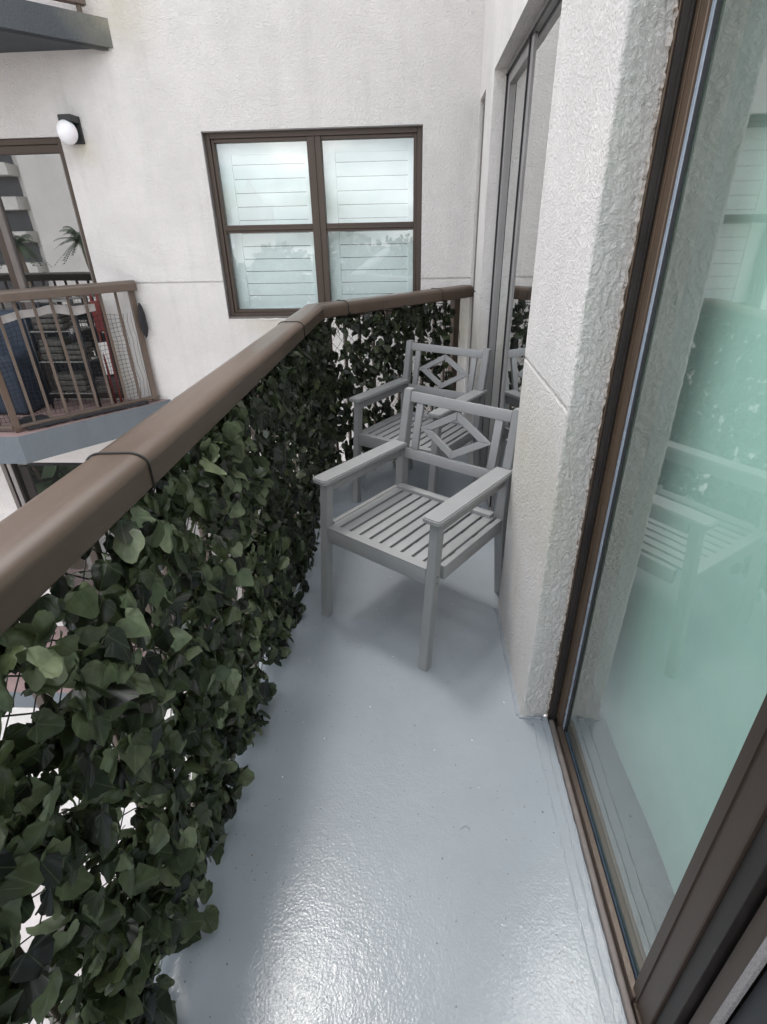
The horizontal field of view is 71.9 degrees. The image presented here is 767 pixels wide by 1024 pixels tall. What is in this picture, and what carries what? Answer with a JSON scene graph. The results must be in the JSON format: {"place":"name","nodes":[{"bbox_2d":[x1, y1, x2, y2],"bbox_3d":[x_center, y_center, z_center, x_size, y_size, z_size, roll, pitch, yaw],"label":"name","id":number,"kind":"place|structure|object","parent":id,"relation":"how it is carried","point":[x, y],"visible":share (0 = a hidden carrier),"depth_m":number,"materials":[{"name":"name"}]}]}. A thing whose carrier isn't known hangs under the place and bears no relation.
{"place":"outdoors","nodes":[
{"label":"outdoors","id":0,"kind":"place"},
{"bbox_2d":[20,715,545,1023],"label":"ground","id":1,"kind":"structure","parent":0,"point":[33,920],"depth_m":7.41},
{"bbox_2d":[0,0,766,1023],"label":"apartment building","id":2,"kind":"structure","parent":1,"relation":"on","point":[572,194],"depth_m":1.68,"materials":[{"name":"paint"}]},
{"bbox_2d":[0,309,53,413],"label":"covered seat","id":3,"kind":"object","parent":2,"relation":"on","point":[15,344],"visible":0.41,"depth_m":3.99,"materials":[{"name":"blue fabric"}]},
{"bbox_2d":[11,414,49,427],"bbox_3d":[-2.522,-0.658,3.803,0.265,0.075,0.114,-16,32,-25],"label":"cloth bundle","id":4,"kind":"object","parent":2,"relation":"on","point":[37,418],"visible":0.38,"depth_m":3.77,"materials":[{"name":"black fabric"}]},
{"bbox_2d":[0,138,123,397],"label":"sliding door","id":5,"kind":"structure","parent":2,"relation":"in","point":[43,243],"depth_m":3.86,"materials":[{"name":"clear glass"}]},
{"bbox_2d":[18,296,113,408],"bbox_3d":[-2.409,-1.212,4.057,0.406,0.798,0.206,1,28,3],"label":"shelf rack","id":6,"kind":"object","parent":2,"relation":"on","point":[61,299],"visible":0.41,"depth_m":3.98,"materials":[{"name":"black metal"}]},
{"bbox_2d":[32,313,72,328],"bbox_3d":[-2.463,-1.431,3.936,0.230,0.116,0.161,1,28,3],"label":"cloth pile","id":7,"kind":"object","parent":6,"relation":"on","point":[48,317],"visible":0.56,"depth_m":3.88,"materials":[{"name":"grey fabric"}]},
{"bbox_2d":[39,337,71,359],"bbox_3d":[-2.491,-1.249,4.036,0.182,0.146,0.155,1,28,3],"label":"cloth pile","id":8,"kind":"object","parent":6,"relation":"on","point":[51,346],"visible":0.68,"depth_m":3.98,"materials":[{"name":"grey fabric"}]},
{"bbox_2d":[52,371,96,390],"bbox_3d":[-2.421,-1.029,4.151,0.249,0.126,0.161,1,28,3],"label":"cloth pile","id":9,"kind":"object","parent":6,"relation":"on","point":[67,379],"visible":0.55,"depth_m":4.09,"materials":[{"name":"grey fabric"}]},
{"bbox_2d":[66,342,93,359],"bbox_3d":[-2.312,-1.230,4.035,0.137,0.106,0.153,1,28,3],"label":"cloth pile","id":10,"kind":"object","parent":6,"relation":"on","point":[76,350],"visible":0.59,"depth_m":3.98,"materials":[{"name":"grey fabric"}]},
{"bbox_2d":[53,0,85,12],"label":"balcony railing","id":11,"kind":"object","parent":2,"relation":"on","point":[79,3],"visible":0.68,"depth_m":3.12,"materials":[{"name":"metal"}]},
{"bbox_2d":[56,114,84,144],"bbox_3d":[-2.052,-2.480,3.437,0.124,0.161,0.146,1,28,3],"label":"wall lamp","id":12,"kind":"object","parent":2,"relation":"attached to","point":[69,131],"visible":1,"depth_m":3.40,"materials":[{"name":"white glass"}]},
{"bbox_2d":[0,280,158,432],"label":"balcony railing","id":13,"kind":"object","parent":2,"relation":"on","point":[13,296],"visible":1,"depth_m":3.74,"materials":[{"name":"brown metal"}]},
{"bbox_2d":[0,304,148,422],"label":"sports net","id":14,"kind":"object","parent":13,"relation":"attached to","point":[46,309],"visible":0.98,"depth_m":3.73,"materials":[{"name":"white fabric"}]},
{"bbox_2d":[138,303,147,338],"bbox_3d":[-1.819,-1.446,3.999,0.046,0.257,0.084,1,28,3],"label":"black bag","id":15,"kind":"object","parent":13,"relation":"attached to","point":[143,321],"visible":1,"depth_m":3.98,"materials":[{"name":"fabric"}]},
{"bbox_2d":[27,400,148,429],"bbox_3d":[-2.185,-0.729,3.961,0.030,0.033,0.859,25,38,39],"label":"bottom rail","id":16,"kind":"object","parent":2,"relation":"on","point":[47,424],"visible":1,"depth_m":3.94,"materials":[{"name":"brown metal"}]},
{"bbox_2d":[89,294,122,403],"bbox_3d":[-2.127,-1.237,4.043,0.079,0.834,0.226,-12,30,-19],"label":"folding chair","id":17,"kind":"object","parent":2,"relation":"on","point":[96,303],"visible":0.69,"depth_m":4.05,"materials":[{"name":"red plastic"}]},
{"bbox_2d":[0,464,241,629],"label":"sliding door","id":18,"kind":"structure","parent":2,"relation":"in","point":[31,480],"depth_m":4.88,"materials":[{"name":"brown metal"}]},
{"bbox_2d":[201,124,422,319],"bbox_3d":[-0.458,-2.006,3.775,1.455,1.177,0.196,1,28,3],"label":"window","id":19,"kind":"structure","parent":2,"relation":"in","point":[319,183],"depth_m":3.76,"materials":[{"name":"brown metal"}]},
{"bbox_2d":[153,445,626,1023],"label":"balcony floor","id":20,"kind":"structure","parent":2,"relation":"attached to","point":[401,843],"depth_m":1.47,"materials":[{"name":"grey paint"}]},
{"bbox_2d":[0,285,473,1023],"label":"balcony railing","id":21,"kind":"object","parent":20,"relation":"on","point":[52,533],"visible":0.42,"depth_m":1.03,"materials":[{"name":"brown metal"}]},
{"bbox_2d":[85,452,163,518],"bbox_3d":[-0.518,-0.044,1.065,0.134,0.164,0.007,-1,28,0],"label":"cable tie","id":22,"kind":"object","parent":21,"relation":"attached to","point":[140,455],"visible":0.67,"depth_m":1.03,"materials":[{"name":"black plastic"}]},
{"bbox_2d":[0,394,291,1023],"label":"ivy screen","id":23,"kind":"object","parent":21,"relation":"attached to","point":[113,941],"visible":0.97,"depth_m":0.99,"materials":[{"name":"green plant"}]},
{"bbox_2d":[241,319,339,645],"bbox_3d":[-0.378,-0.271,2.563,0.136,1.080,1.684,1,28,3],"label":"ivy screen","id":24,"kind":"object","parent":21,"relation":"attached to","point":[291,383],"visible":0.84,"depth_m":2.32,"materials":[{"name":"green plant"}]},
{"bbox_2d":[278,321,305,349],"bbox_3d":[-0.425,-0.804,2.466,0.133,0.164,0.011,1,28,3],"label":"cable tie","id":25,"kind":"object","parent":21,"relation":"attached to","point":[299,322],"visible":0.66,"depth_m":2.43,"materials":[{"name":"black plastic"}]},
{"bbox_2d":[317,301,459,469],"bbox_3d":[0.009,-0.789,3.497,1.347,1.076,0.140,-24,36,-36],"label":"ivy screen","id":26,"kind":"object","parent":21,"relation":"attached to","point":[405,321],"visible":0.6,"depth_m":3.36,"materials":[{"name":"green plant"}]},
{"bbox_2d":[313,387,518,670],"bbox_3d":[0.137,0.026,2.187,0.600,0.868,0.643,20,35,34],"label":"garden armchair","id":27,"kind":"object","parent":20,"relation":"on","point":[358,528],"visible":0.98,"depth_m":2.13,"materials":[{"name":"grey paint"}]},
{"bbox_2d":[349,340,491,511],"bbox_3d":[0.215,-0.500,3.155,0.600,0.868,0.643,18,34,31],"label":"garden armchair","id":28,"kind":"object","parent":20,"relation":"on","point":[454,435],"visible":0.73,"depth_m":3.13,"materials":[{"name":"grey paint"}]},
{"bbox_2d":[467,100,484,384],"bbox_3d":[0.642,-1.672,3.563,0.030,1.805,0.308,1,28,3],"label":"window","id":29,"kind":"structure","parent":2,"relation":"in","point":[484,100],"depth_m":3.56,"materials":[{"name":"metal"}]},
{"bbox_2d":[481,0,561,513],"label":"sliding door","id":30,"kind":"structure","parent":2,"relation":"in","point":[530,74],"depth_m":2.38,"materials":[{"name":"grey metal"}]},
{"bbox_2d":[547,0,766,1023],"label":"sliding door","id":31,"kind":"structure","parent":2,"relation":"in","point":[666,614],"depth_m":1.18,"materials":[{"name":"brown metal"}]}
]}

